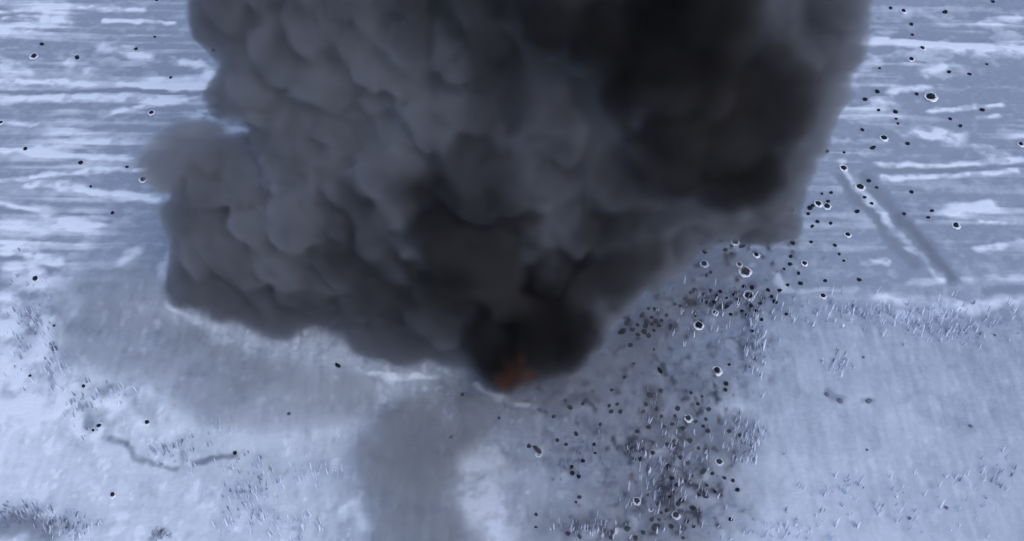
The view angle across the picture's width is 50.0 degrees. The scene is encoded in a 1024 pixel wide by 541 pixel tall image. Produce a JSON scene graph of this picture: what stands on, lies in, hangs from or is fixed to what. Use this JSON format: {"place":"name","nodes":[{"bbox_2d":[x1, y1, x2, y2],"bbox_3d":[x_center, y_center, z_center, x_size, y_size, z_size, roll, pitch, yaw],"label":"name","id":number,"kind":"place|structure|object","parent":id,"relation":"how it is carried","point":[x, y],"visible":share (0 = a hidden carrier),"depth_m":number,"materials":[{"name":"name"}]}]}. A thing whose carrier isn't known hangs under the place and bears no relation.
{"place":"outdoors","nodes":[
{"label":"outdoors","id":0,"kind":"place"},
{"bbox_2d":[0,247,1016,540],"bbox_3d":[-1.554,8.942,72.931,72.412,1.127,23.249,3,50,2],"label":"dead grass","id":1,"kind":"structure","parent":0,"point":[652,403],"depth_m":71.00,"materials":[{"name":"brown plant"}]},
{"bbox_2d":[0,0,1023,540],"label":"field","id":2,"kind":"structure","parent":0,"point":[414,218],"depth_m":81.19,"materials":[{"name":"white snow"}]},
{"bbox_2d":[29,53,38,58],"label":"debris fragment","id":3,"kind":"object","parent":2,"relation":"on","point":[33,56],"visible":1,"depth_m":96.62,"materials":[{"name":"metal"}]},
{"bbox_2d":[30,275,39,282],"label":"debris fragment","id":4,"kind":"object","parent":2,"relation":"on","point":[34,278],"visible":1,"depth_m":80.29,"materials":[{"name":"metal"}]},
{"bbox_2d":[108,491,115,498],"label":"debris fragment","id":5,"kind":"object","parent":2,"relation":"on","point":[111,494],"visible":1,"depth_m":69.01,"materials":[{"name":"metal"}]},
{"bbox_2d":[138,176,146,182],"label":"debris fragment","id":6,"kind":"object","parent":2,"relation":"on","point":[142,179],"visible":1,"depth_m":86.71,"materials":[{"name":"metal"}]},
{"bbox_2d":[143,419,150,425],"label":"debris fragment","id":7,"kind":"object","parent":2,"relation":"on","point":[146,422],"visible":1,"depth_m":72.42,"materials":[{"name":"metal"}]},
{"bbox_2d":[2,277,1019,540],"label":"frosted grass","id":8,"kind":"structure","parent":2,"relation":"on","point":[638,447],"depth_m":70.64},
{"bbox_2d":[533,445,541,453],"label":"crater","id":9,"kind":"structure","parent":2,"relation":"on","point":[537,449],"depth_m":70.94,"materials":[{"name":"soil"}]},
{"bbox_2d":[618,328,625,333],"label":"debris fragment","id":10,"kind":"object","parent":2,"relation":"on","point":[622,331],"visible":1,"depth_m":77.26,"materials":[{"name":"metal"}]},
{"bbox_2d":[632,497,640,505],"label":"debris fragment","id":11,"kind":"object","parent":2,"relation":"on","point":[637,501],"visible":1,"depth_m":68.58,"materials":[{"name":"metal"}]},
{"bbox_2d":[651,523,658,530],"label":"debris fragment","id":12,"kind":"object","parent":2,"relation":"on","point":[654,526],"visible":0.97,"depth_m":67.41,"materials":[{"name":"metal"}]},
{"bbox_2d":[671,511,680,519],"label":"debris fragment","id":13,"kind":"object","parent":2,"relation":"on","point":[676,517],"visible":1,"depth_m":67.89,"materials":[{"name":"metal"}]},
{"bbox_2d":[684,414,692,422],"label":"debris fragment","id":14,"kind":"object","parent":2,"relation":"on","point":[688,420],"visible":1,"depth_m":72.49,"materials":[{"name":"metal"}]},
{"bbox_2d":[687,299,696,305],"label":"debris fragment","id":15,"kind":"object","parent":2,"relation":"on","point":[691,302],"visible":1,"depth_m":78.75,"materials":[{"name":"metal"}]},
{"bbox_2d":[693,321,703,329],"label":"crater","id":16,"kind":"structure","parent":2,"relation":"on","point":[699,325],"depth_m":77.42,"materials":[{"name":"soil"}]},
{"bbox_2d":[699,260,708,267],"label":"debris fragment","id":17,"kind":"object","parent":2,"relation":"on","point":[704,263],"visible":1,"depth_m":81.05,"materials":[{"name":"metal"}]},
{"bbox_2d":[713,366,722,375],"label":"debris fragment","id":18,"kind":"object","parent":2,"relation":"on","point":[717,370],"visible":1,"depth_m":74.91,"materials":[{"name":"metal"}]},
{"bbox_2d":[715,458,723,465],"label":"debris fragment","id":19,"kind":"object","parent":2,"relation":"on","point":[718,462],"visible":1,"depth_m":70.34,"materials":[{"name":"metal"}]},
{"bbox_2d":[731,238,739,245],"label":"debris fragment","id":20,"kind":"object","parent":2,"relation":"on","point":[735,241],"visible":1,"depth_m":82.45,"materials":[{"name":"metal"}]},
{"bbox_2d":[736,261,742,267],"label":"debris fragment","id":21,"kind":"object","parent":2,"relation":"on","point":[739,264],"visible":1,"depth_m":81.03,"materials":[{"name":"metal"}]},
{"bbox_2d":[738,266,752,277],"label":"debris fragment","id":22,"kind":"object","parent":2,"relation":"on","point":[745,270],"visible":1,"depth_m":80.59,"materials":[{"name":"metal"}]},
{"bbox_2d":[743,290,755,300],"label":"debris fragment","id":23,"kind":"object","parent":2,"relation":"on","point":[747,295],"visible":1,"depth_m":79.20,"materials":[{"name":"metal"}]},
{"bbox_2d":[787,206,796,213],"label":"debris fragment","id":24,"kind":"object","parent":2,"relation":"on","point":[792,209],"visible":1,"depth_m":84.61,"materials":[{"name":"metal"}]},
{"bbox_2d":[801,260,807,266],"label":"debris fragment","id":25,"kind":"object","parent":2,"relation":"on","point":[805,263],"visible":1,"depth_m":81.18,"materials":[{"name":"metal"}]},
{"bbox_2d":[814,200,822,207],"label":"debris fragment","id":26,"kind":"object","parent":2,"relation":"on","point":[817,203],"visible":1,"depth_m":85.09,"materials":[{"name":"metal"}]},
{"bbox_2d":[819,293,826,298],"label":"debris fragment","id":27,"kind":"object","parent":2,"relation":"on","point":[823,296],"visible":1,"depth_m":79.28,"materials":[{"name":"metal"}]},
{"bbox_2d":[822,202,831,209],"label":"debris fragment","id":28,"kind":"object","parent":2,"relation":"on","point":[827,205],"visible":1,"depth_m":84.90,"materials":[{"name":"metal"}]},
{"bbox_2d":[839,165,847,171],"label":"debris fragment","id":29,"kind":"object","parent":2,"relation":"on","point":[842,168],"visible":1,"depth_m":87.68,"materials":[{"name":"metal"}]},
{"bbox_2d":[844,232,851,237],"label":"debris fragment","id":30,"kind":"object","parent":2,"relation":"on","point":[847,234],"visible":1,"depth_m":83.02,"materials":[{"name":"metal"}]},
{"bbox_2d":[855,183,865,190],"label":"debris fragment","id":31,"kind":"object","parent":2,"relation":"on","point":[861,186],"visible":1,"depth_m":86.38,"materials":[{"name":"metal"}]},
{"bbox_2d":[879,135,888,141],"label":"debris fragment","id":32,"kind":"object","parent":2,"relation":"on","point":[884,138],"visible":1,"depth_m":90.05,"materials":[{"name":"metal"}]},
{"bbox_2d":[924,92,938,101],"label":"debris fragment","id":33,"kind":"object","parent":2,"relation":"on","point":[930,96],"visible":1,"depth_m":93.02,"materials":[{"name":"metal"}]},
{"bbox_2d":[951,222,960,229],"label":"debris fragment","id":34,"kind":"object","parent":2,"relation":"on","point":[956,224],"visible":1,"depth_m":83.76,"materials":[{"name":"metal"}]}
]}

